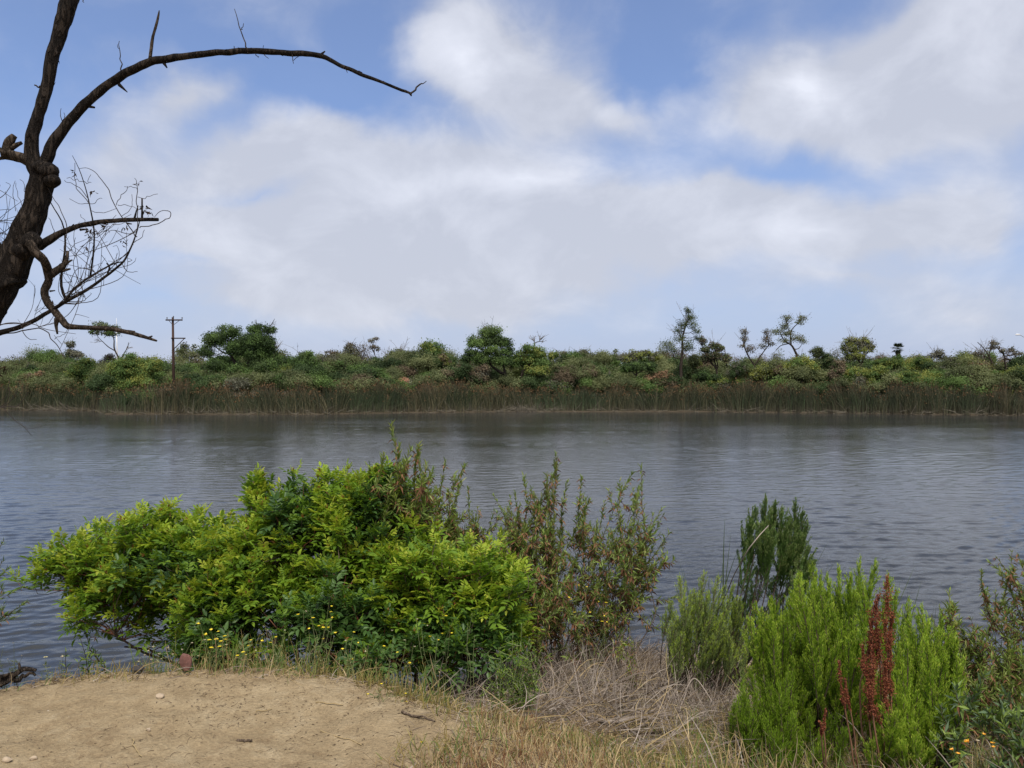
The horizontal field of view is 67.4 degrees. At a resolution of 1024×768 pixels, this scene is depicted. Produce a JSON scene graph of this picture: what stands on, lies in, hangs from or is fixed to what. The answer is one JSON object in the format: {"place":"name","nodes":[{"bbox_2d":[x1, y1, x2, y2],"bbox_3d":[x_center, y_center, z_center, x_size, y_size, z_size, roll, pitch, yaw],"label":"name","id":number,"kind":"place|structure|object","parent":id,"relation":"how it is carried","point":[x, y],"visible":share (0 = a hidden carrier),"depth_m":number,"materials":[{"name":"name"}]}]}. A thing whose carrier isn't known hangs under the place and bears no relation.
{"place":"outdoors","nodes":[
{"label":"outdoors","id":0,"kind":"place"},
{"bbox_2d":[62,617,114,676],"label":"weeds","id":1,"kind":"object","parent":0,"point":[88,661],"visible":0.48,"depth_m":5.54,"materials":[{"name":"green plant"}]},
{"bbox_2d":[0,410,1023,696],"bbox_3d":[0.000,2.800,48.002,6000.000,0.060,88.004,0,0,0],"label":"water","id":2,"kind":"structure","parent":0,"point":[932,506],"depth_m":22.50,"materials":[{"name":"grey liquid"}]},
{"bbox_2d":[0,372,1023,415],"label":"bulrushes","id":3,"kind":"object","parent":2,"relation":"on","point":[302,401],"visible":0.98,"depth_m":74.34,"materials":[{"name":"plant"}]},
{"bbox_2d":[0,389,1023,767],"bbox_3d":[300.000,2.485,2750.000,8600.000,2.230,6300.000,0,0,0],"label":"ground","id":4,"kind":"structure","parent":0,"point":[120,715],"depth_m":3.73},
{"bbox_2d":[0,651,21,688],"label":"dry weed","id":5,"kind":"object","parent":4,"relation":"on","point":[11,670],"visible":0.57,"depth_m":4.28,"materials":[{"name":"brown plant"}]},
{"bbox_2d":[0,537,29,626],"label":"narrow leaf shrub","id":6,"kind":"object","parent":4,"relation":"on","point":[2,607],"visible":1,"depth_m":5.18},
{"bbox_2d":[0,663,36,686],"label":"driftwood","id":7,"kind":"object","parent":4,"relation":"on","point":[5,679],"visible":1,"depth_m":4.24,"materials":[{"name":"brown wood"}]},
{"bbox_2d":[18,370,44,396],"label":"bush","id":8,"kind":"object","parent":4,"relation":"on","point":[36,374],"visible":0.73,"depth_m":86.00,"materials":[{"name":"orange plant"}]},
{"bbox_2d":[58,337,86,360],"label":"tree","id":9,"kind":"object","parent":4,"relation":"on","point":[73,353],"visible":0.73,"depth_m":103.71,"materials":[{"name":"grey plant"}]},
{"bbox_2d":[61,353,97,400],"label":"bush","id":10,"kind":"object","parent":4,"relation":"on","point":[81,367],"visible":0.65,"depth_m":84.49,"materials":[{"name":"green plant"}]},
{"bbox_2d":[97,353,115,363],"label":"bush","id":11,"kind":"object","parent":4,"relation":"on","point":[108,356],"visible":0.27,"depth_m":89.73,"materials":[{"name":"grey plant"}]},
{"bbox_2d":[88,320,132,357],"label":"tree","id":12,"kind":"object","parent":4,"relation":"on","point":[108,333],"visible":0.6,"depth_m":87.91,"materials":[{"name":"green plant"}]},
{"bbox_2d":[101,351,169,407],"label":"bush","id":13,"kind":"object","parent":4,"relation":"on","point":[128,366],"visible":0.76,"depth_m":75.33,"materials":[{"name":"green plant"}]},
{"bbox_2d":[0,493,317,667],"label":"leafy bush","id":14,"kind":"object","parent":4,"relation":"on","point":[165,561],"visible":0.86,"depth_m":5.62,"materials":[{"name":"green plant"}]},
{"bbox_2d":[165,316,185,384],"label":"utility pole","id":15,"kind":"object","parent":4,"relation":"on","point":[173,354],"visible":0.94,"depth_m":75.88,"materials":[{"name":"brown wood"}]},
{"bbox_2d":[175,341,189,361],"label":"tree","id":16,"kind":"object","parent":4,"relation":"on","point":[186,346],"visible":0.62,"depth_m":97.61,"materials":[{"name":"green plant"}]},
{"bbox_2d":[179,653,191,670],"bbox_3d":[-1.862,1.585,4.381,0.068,0.099,0.051,0,0,0],"label":"rock","id":17,"kind":"object","parent":4,"relation":"on","point":[185,660],"visible":0.93,"depth_m":4.36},
{"bbox_2d":[186,344,205,365],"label":"tree","id":18,"kind":"object","parent":4,"relation":"on","point":[193,355],"visible":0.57,"depth_m":95.50,"materials":[{"name":"green plant"}]},
{"bbox_2d":[182,368,227,391],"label":"bush","id":19,"kind":"object","parent":4,"relation":"on","point":[215,376],"visible":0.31,"depth_m":75.58,"materials":[{"name":"green plant"}]},
{"bbox_2d":[197,621,227,671],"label":"wildflower","id":20,"kind":"object","parent":4,"relation":"on","point":[212,667],"visible":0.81,"depth_m":4.46,"materials":[{"name":"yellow plant"}]},
{"bbox_2d":[0,0,425,434],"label":"bare tree","id":21,"kind":"object","parent":4,"relation":"on","point":[23,244],"visible":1,"depth_m":3.59,"materials":[{"name":"brown plant"}]},
{"bbox_2d":[192,319,282,395],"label":"broad tree","id":22,"kind":"object","parent":4,"relation":"on","point":[259,341],"visible":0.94,"depth_m":79.34,"materials":[{"name":"green plant"}]},
{"bbox_2d":[1,672,535,767],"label":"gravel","id":23,"kind":"structure","parent":4,"relation":"on","point":[258,713],"depth_m":3.81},
{"bbox_2d":[261,630,284,672],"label":"wildflower","id":24,"kind":"object","parent":4,"relation":"on","point":[277,657],"visible":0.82,"depth_m":4.43,"materials":[{"name":"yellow plant"}]},
{"bbox_2d":[277,343,328,376],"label":"bush","id":25,"kind":"object","parent":4,"relation":"on","point":[305,356],"visible":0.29,"depth_m":79.38,"materials":[{"name":"green plant"}]},
{"bbox_2d":[296,605,336,674],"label":"wildflower","id":26,"kind":"object","parent":4,"relation":"on","point":[318,642],"visible":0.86,"depth_m":4.39,"materials":[{"name":"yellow plant"}]},
{"bbox_2d":[212,455,456,677],"bbox_3d":[-1.347,1.502,5.747,1.690,1.867,1.591,0,0,-23],"label":"leafy bush","id":27,"kind":"object","parent":4,"relation":"on","point":[323,516],"visible":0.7,"depth_m":5.57,"materials":[{"name":"green plant"}]},
{"bbox_2d":[320,358,348,374],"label":"bush","id":28,"kind":"object","parent":4,"relation":"on","point":[339,364],"visible":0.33,"depth_m":81.53,"materials":[{"name":"green plant"}]},
{"bbox_2d":[154,552,527,692],"bbox_3d":[-1.228,1.686,5.116,2.639,1.077,1.087,0,0,20],"label":"leafy bush","id":29,"kind":"object","parent":4,"relation":"on","point":[286,616],"visible":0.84,"depth_m":4.95,"materials":[{"name":"green plant"}]},
{"bbox_2d":[323,341,362,358],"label":"tree","id":30,"kind":"object","parent":4,"relation":"on","point":[349,346],"visible":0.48,"depth_m":96.65,"materials":[{"name":"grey plant"}]},
{"bbox_2d":[341,633,365,681],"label":"wildflower","id":31,"kind":"object","parent":4,"relation":"on","point":[348,663],"visible":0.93,"depth_m":4.32,"materials":[{"name":"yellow plant"}]},
{"bbox_2d":[363,336,380,356],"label":"tree","id":32,"kind":"object","parent":4,"relation":"on","point":[373,346],"visible":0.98,"depth_m":91.89,"materials":[{"name":"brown plant"}]},
{"bbox_2d":[367,367,396,379],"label":"bush","id":33,"kind":"object","parent":4,"relation":"on","point":[381,372],"visible":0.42,"depth_m":79.57,"materials":[{"name":"green plant"}]},
{"bbox_2d":[377,356,404,369],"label":"bush","id":34,"kind":"object","parent":4,"relation":"on","point":[398,363],"visible":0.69,"depth_m":86.54,"materials":[{"name":"green plant"}]},
{"bbox_2d":[377,338,409,358],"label":"tree","id":35,"kind":"object","parent":4,"relation":"on","point":[396,351],"visible":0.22,"depth_m":91.61,"materials":[{"name":"green plant"}]},
{"bbox_2d":[383,630,414,691],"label":"wildflower","id":36,"kind":"object","parent":4,"relation":"on","point":[398,665],"visible":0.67,"depth_m":4.46,"materials":[{"name":"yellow plant"}]},
{"bbox_2d":[350,420,455,686],"bbox_3d":[-0.816,1.503,5.987,0.924,2.505,1.074,0,0,15],"label":"narrow leaf shrub","id":37,"kind":"object","parent":4,"relation":"on","point":[426,504],"visible":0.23,"depth_m":5.62,"materials":[{"name":"plant"}]},
{"bbox_2d":[401,710,434,721],"bbox_3d":[-0.461,1.626,3.758,0.231,0.031,0.022,0,0,38],"label":"stick","id":38,"kind":"object","parent":4,"relation":"on","point":[411,715],"visible":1,"depth_m":3.77,"materials":[{"name":"wood"}]},
{"bbox_2d":[416,337,451,358],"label":"tree","id":39,"kind":"object","parent":4,"relation":"on","point":[429,346],"visible":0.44,"depth_m":89.50,"materials":[{"name":"green plant"}]},
{"bbox_2d":[416,615,453,700],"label":"grass","id":40,"kind":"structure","parent":4,"relation":"on","point":[435,658],"depth_m":4.60,"materials":[{"name":"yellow plant"}]},
{"bbox_2d":[336,523,544,701],"bbox_3d":[-0.513,1.639,5.398,1.510,1.360,1.256,0,0,0],"label":"leafy bush","id":41,"kind":"object","parent":4,"relation":"on","point":[470,578],"visible":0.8,"depth_m":5.09,"materials":[{"name":"green plant"}]},
{"bbox_2d":[438,350,454,366],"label":"bush","id":42,"kind":"object","parent":4,"relation":"on","point":[444,358],"visible":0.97,"depth_m":85.73,"materials":[{"name":"green plant"}]},
{"bbox_2d":[440,362,472,384],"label":"bush","id":43,"kind":"object","parent":4,"relation":"on","point":[461,370],"visible":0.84,"depth_m":79.97,"materials":[{"name":"green plant"}]},
{"bbox_2d":[417,456,502,685],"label":"narrow leaf shrub","id":44,"kind":"object","parent":4,"relation":"on","point":[454,530],"visible":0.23,"depth_m":6.08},
{"bbox_2d":[462,614,475,704],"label":"dry weed","id":45,"kind":"object","parent":4,"relation":"on","point":[470,666],"visible":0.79,"depth_m":4.51,"materials":[{"name":"brown plant"}]},
{"bbox_2d":[462,363,492,384],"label":"bush","id":46,"kind":"object","parent":4,"relation":"on","point":[482,369],"visible":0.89,"depth_m":80.71,"materials":[{"name":"brown plant"}]},
{"bbox_2d":[459,316,517,400],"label":"broad tree","id":47,"kind":"object","parent":4,"relation":"on","point":[489,344],"visible":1,"depth_m":81.39,"materials":[{"name":"green plant"}]},
{"bbox_2d":[466,489,551,680],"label":"narrow leaf shrub","id":48,"kind":"object","parent":4,"relation":"on","point":[498,518],"visible":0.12,"depth_m":6.05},
{"bbox_2d":[0,625,1022,767],"bbox_3d":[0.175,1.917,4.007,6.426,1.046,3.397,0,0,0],"label":"grass","id":49,"kind":"structure","parent":4,"relation":"on","point":[579,740],"depth_m":3.70,"materials":[{"name":"plant"}]},
{"bbox_2d":[0,341,1023,406],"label":"scrub","id":50,"kind":"object","parent":4,"relation":"on","point":[417,367],"visible":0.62,"depth_m":80.88,"materials":[{"name":"green plant"}]},
{"bbox_2d":[480,623,548,716],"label":"weed bush","id":51,"kind":"object","parent":4,"relation":"on","point":[529,682],"visible":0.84,"depth_m":4.27,"materials":[{"name":"green plant"}]},
{"bbox_2d":[475,450,593,675],"bbox_3d":[0.118,1.544,6.207,1.065,2.032,0.812,0,0,17],"label":"narrow leaf shrub","id":52,"kind":"object","parent":4,"relation":"on","point":[547,544],"visible":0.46,"depth_m":6.12,"materials":[{"name":"plant"}]},
{"bbox_2d":[508,331,560,392],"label":"tree","id":53,"kind":"object","parent":4,"relation":"on","point":[533,365],"visible":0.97,"depth_m":81.51,"materials":[{"name":"green plant"}]},
{"bbox_2d":[527,363,562,384],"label":"bush","id":54,"kind":"object","parent":4,"relation":"on","point":[555,368],"visible":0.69,"depth_m":81.38,"materials":[{"name":"green plant"}]},
{"bbox_2d":[509,547,620,677],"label":"narrow leaf shrub","id":55,"kind":"object","parent":4,"relation":"on","point":[553,615],"visible":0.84,"depth_m":5.64,"materials":[{"name":"plant"}]},
{"bbox_2d":[534,581,607,679],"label":"wildflower","id":56,"kind":"object","parent":4,"relation":"on","point":[589,635],"visible":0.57,"depth_m":5.58,"materials":[{"name":"plant"}]},
{"bbox_2d":[561,363,600,395],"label":"bush","id":57,"kind":"object","parent":4,"relation":"on","point":[589,370],"visible":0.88,"depth_m":81.42,"materials":[{"name":"green plant"}]},
{"bbox_2d":[515,638,646,701],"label":"sprawling stems","id":58,"kind":"object","parent":4,"relation":"on","point":[567,669],"visible":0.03,"depth_m":5.74,"materials":[{"name":"brown plant"}]},
{"bbox_2d":[572,346,594,367],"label":"tree","id":59,"kind":"object","parent":4,"relation":"on","point":[585,352],"visible":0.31,"depth_m":94.52,"materials":[{"name":"green plant"}]},
{"bbox_2d":[549,689,667,723],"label":"fallen branch","id":60,"kind":"object","parent":4,"relation":"on","point":[620,721],"visible":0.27,"depth_m":4.36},
{"bbox_2d":[542,697,679,734],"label":"fallen branch","id":61,"kind":"object","parent":4,"relation":"on","point":[621,727],"visible":0.24,"depth_m":4.22,"materials":[{"name":"brown wood"}]},
{"bbox_2d":[562,462,678,678],"bbox_3d":[0.743,1.597,6.332,0.965,1.912,1.117,0,0,-39],"label":"narrow leaf shrub","id":62,"kind":"object","parent":4,"relation":"on","point":[627,572],"visible":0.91,"depth_m":6.16,"materials":[{"name":"plant"}]},
{"bbox_2d":[615,628,647,701],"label":"sprig","id":63,"kind":"object","parent":4,"relation":"on","point":[623,644],"visible":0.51,"depth_m":5.21,"materials":[{"name":"green plant"}]},
{"bbox_2d":[618,354,657,376],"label":"bush","id":64,"kind":"object","parent":4,"relation":"on","point":[636,366],"visible":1,"depth_m":81.70,"materials":[{"name":"green plant"}]},
{"bbox_2d":[622,349,662,362],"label":"bush","id":65,"kind":"object","parent":4,"relation":"on","point":[640,354],"visible":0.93,"depth_m":91.60,"materials":[{"name":"green plant"}]},
{"bbox_2d":[643,370,672,405],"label":"bush","id":66,"kind":"object","parent":4,"relation":"on","point":[658,375],"visible":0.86,"depth_m":81.66,"materials":[{"name":"orange plant"}]},
{"bbox_2d":[660,304,703,399],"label":"tall tree","id":67,"kind":"object","parent":4,"relation":"on","point":[688,320],"visible":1,"depth_m":81.89,"materials":[{"name":"green plant"}]},
{"bbox_2d":[682,352,703,375],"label":"bush","id":68,"kind":"object","parent":4,"relation":"on","point":[694,360],"visible":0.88,"depth_m":83.60,"materials":[{"name":"green plant"}]},
{"bbox_2d":[672,678,720,738],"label":"fallen branch","id":69,"kind":"object","parent":4,"relation":"on","point":[685,695],"visible":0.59,"depth_m":4.82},
{"bbox_2d":[380,624,1023,767],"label":"dry brush","id":70,"kind":"object","parent":4,"relation":"on","point":[649,679],"visible":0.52,"depth_m":4.69,"materials":[{"name":"plant"}]},
{"bbox_2d":[666,525,768,682],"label":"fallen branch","id":71,"kind":"object","parent":70,"relation":"on","point":[740,563],"visible":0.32,"depth_m":5.01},
{"bbox_2d":[655,570,751,711],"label":"broom bush","id":72,"kind":"object","parent":4,"relation":"on","point":[681,636],"visible":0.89,"depth_m":5.26,"materials":[{"name":"plant"}]},
{"bbox_2d":[692,370,726,381],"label":"bush","id":73,"kind":"object","parent":4,"relation":"on","point":[703,375],"visible":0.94,"depth_m":81.42,"materials":[{"name":"green plant"}]},
{"bbox_2d":[698,335,732,396],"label":"tree","id":74,"kind":"object","parent":4,"relation":"on","point":[717,353],"visible":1,"depth_m":81.39,"materials":[{"name":"green plant"}]},
{"bbox_2d":[680,521,754,704],"bbox_3d":[1.585,1.759,5.873,0.553,1.486,0.265,0,0,0],"label":"cattail","id":75,"kind":"object","parent":4,"relation":"on","point":[723,592],"visible":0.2,"depth_m":5.89,"materials":[{"name":"green plant"}]},
{"bbox_2d":[706,375,747,385],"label":"bush","id":76,"kind":"object","parent":4,"relation":"on","point":[721,380],"visible":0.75,"depth_m":80.94,"materials":[{"name":"green plant"}]},
{"bbox_2d":[724,356,749,385],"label":"bush","id":77,"kind":"object","parent":4,"relation":"on","point":[737,369],"visible":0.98,"depth_m":80.72,"materials":[{"name":"green plant"}]},
{"bbox_2d":[734,326,774,382],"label":"tree","id":78,"kind":"object","parent":4,"relation":"on","point":[765,337],"visible":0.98,"depth_m":80.34,"materials":[{"name":"green plant"}]},
{"bbox_2d":[749,362,777,384],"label":"bush","id":79,"kind":"object","parent":4,"relation":"on","point":[759,372],"visible":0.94,"depth_m":79.78,"materials":[{"name":"green plant"}]},
{"bbox_2d":[712,492,817,694],"bbox_3d":[1.809,1.663,5.705,0.875,1.724,0.533,0,0,18],"label":"broom bush","id":80,"kind":"object","parent":4,"relation":"on","point":[790,554],"visible":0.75,"depth_m":5.65,"materials":[{"name":"plant"}]},
{"bbox_2d":[770,362,794,380],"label":"bush","id":81,"kind":"object","parent":4,"relation":"on","point":[782,366],"visible":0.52,"depth_m":79.10,"materials":[{"name":"green plant"}]},
{"bbox_2d":[728,657,851,767],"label":"broom bush","id":82,"kind":"object","parent":4,"relation":"on","point":[776,719],"visible":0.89,"depth_m":3.84,"materials":[{"name":"plant"}]},
{"bbox_2d":[768,312,811,380],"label":"tree","id":83,"kind":"object","parent":4,"relation":"on","point":[788,333],"visible":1,"depth_m":79.01,"materials":[{"name":"green plant"}]},
{"bbox_2d":[783,349,820,382],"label":"bush","id":84,"kind":"object","parent":4,"relation":"on","point":[800,360],"visible":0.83,"depth_m":78.60,"materials":[{"name":"green plant"}]},
{"bbox_2d":[808,345,835,382],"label":"bush","id":85,"kind":"object","parent":4,"relation":"on","point":[819,352],"visible":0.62,"depth_m":81.73,"materials":[{"name":"green plant"}]},
{"bbox_2d":[818,707,826,767],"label":"dock plant","id":86,"kind":"object","parent":4,"relation":"on","point":[822,729],"visible":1,"depth_m":3.36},
{"bbox_2d":[740,556,915,757],"bbox_3d":[1.756,1.546,4.220,1.105,1.178,0.672,0,0,-37],"label":"broom bush","id":87,"kind":"object","parent":4,"relation":"on","point":[819,646],"visible":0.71,"depth_m":4.13,"materials":[{"name":"plant"}]},
{"bbox_2d":[827,357,848,379],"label":"bush","id":88,"kind":"object","parent":4,"relation":"on","point":[838,370],"visible":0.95,"depth_m":77.75,"materials":[{"name":"brown plant"}]},
{"bbox_2d":[835,660,858,767],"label":"dock plant","id":89,"kind":"object","parent":4,"relation":"on","point":[843,699],"visible":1,"depth_m":3.41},
{"bbox_2d":[836,327,876,365],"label":"tree","id":90,"kind":"object","parent":4,"relation":"on","point":[864,344],"visible":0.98,"depth_m":83.74,"materials":[{"name":"green plant"}]},
{"bbox_2d":[845,362,890,383],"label":"bush","id":91,"kind":"object","parent":4,"relation":"on","point":[879,369],"visible":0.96,"depth_m":77.65,"materials":[{"name":"green plant"}]},
{"bbox_2d":[856,575,898,767],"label":"dock plant","id":92,"kind":"object","parent":4,"relation":"on","point":[887,684],"visible":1,"depth_m":3.50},
{"bbox_2d":[873,354,915,370],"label":"bush","id":93,"kind":"object","parent":4,"relation":"on","point":[894,361],"visible":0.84,"depth_m":83.53,"materials":[{"name":"green plant"}]},
{"bbox_2d":[860,673,931,767],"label":"broom bush","id":94,"kind":"object","parent":4,"relation":"on","point":[897,739],"visible":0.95,"depth_m":3.47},
{"bbox_2d":[891,342,903,355],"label":"palm tree","id":95,"kind":"object","parent":4,"relation":"on","point":[897,346],"visible":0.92,"depth_m":129.69,"materials":[{"name":"green plant"}]},
{"bbox_2d":[885,369,921,383],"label":"bush","id":96,"kind":"object","parent":4,"relation":"on","point":[910,373],"visible":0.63,"depth_m":75.63,"materials":[{"name":"green plant"}]},
{"bbox_2d":[876,571,936,673],"bbox_3d":[2.581,1.796,5.246,0.560,1.090,0.283,0,0,20],"label":"cattail","id":97,"kind":"object","parent":4,"relation":"on","point":[905,607],"visible":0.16,"depth_m":5.20,"materials":[{"name":"green plant"}]},
{"bbox_2d":[912,352,935,372],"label":"bush","id":98,"kind":"object","parent":4,"relation":"on","point":[922,358],"visible":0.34,"depth_m":83.77,"materials":[{"name":"green plant"}]},
{"bbox_2d":[887,603,970,767],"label":"broom bush","id":99,"kind":"object","parent":4,"relation":"on","point":[924,679],"visible":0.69,"depth_m":3.76,"materials":[{"name":"plant"}]},
{"bbox_2d":[926,343,946,361],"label":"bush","id":100,"kind":"object","parent":4,"relation":"on","point":[937,354],"visible":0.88,"depth_m":95.73,"materials":[{"name":"green plant"}]},
{"bbox_2d":[936,355,967,370],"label":"bush","id":101,"kind":"object","parent":4,"relation":"on","point":[950,362],"visible":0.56,"depth_m":79.56,"materials":[{"name":"green plant"}]},
{"bbox_2d":[950,733,994,767],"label":"wildflower","id":102,"kind":"object","parent":4,"relation":"on","point":[967,741],"visible":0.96,"depth_m":3.36,"materials":[{"name":"orange plant"}]},
{"bbox_2d":[925,586,1023,758],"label":"narrow leaf shrub","id":103,"kind":"object","parent":4,"relation":"on","point":[976,666],"visible":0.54,"depth_m":4.28,"materials":[{"name":"plant"}]},
{"bbox_2d":[928,665,1023,767],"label":"silvery plant","id":104,"kind":"object","parent":4,"relation":"on","point":[1006,718],"visible":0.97,"depth_m":3.47,"materials":[{"name":"green plant"}]},
{"bbox_2d":[963,336,1002,369],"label":"bare tree","id":105,"kind":"object","parent":4,"relation":"on","point":[992,346],"visible":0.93,"depth_m":81.95,"materials":[{"name":"grey plant"}]},
{"bbox_2d":[946,549,1023,708],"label":"narrow leaf shrub","id":106,"kind":"object","parent":4,"relation":"on","point":[1010,577],"visible":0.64,"depth_m":4.55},
{"bbox_2d":[996,345,1023,368],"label":"bare tree","id":107,"kind":"object","parent":4,"relation":"on","point":[1005,350],"visible":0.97,"depth_m":82.93,"materials":[{"name":"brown plant"}]},
{"bbox_2d":[0,0,1023,365],"label":"sky","id":108,"kind":"structure","parent":0,"point":[574,173],"materials":[{"name":"blue"}]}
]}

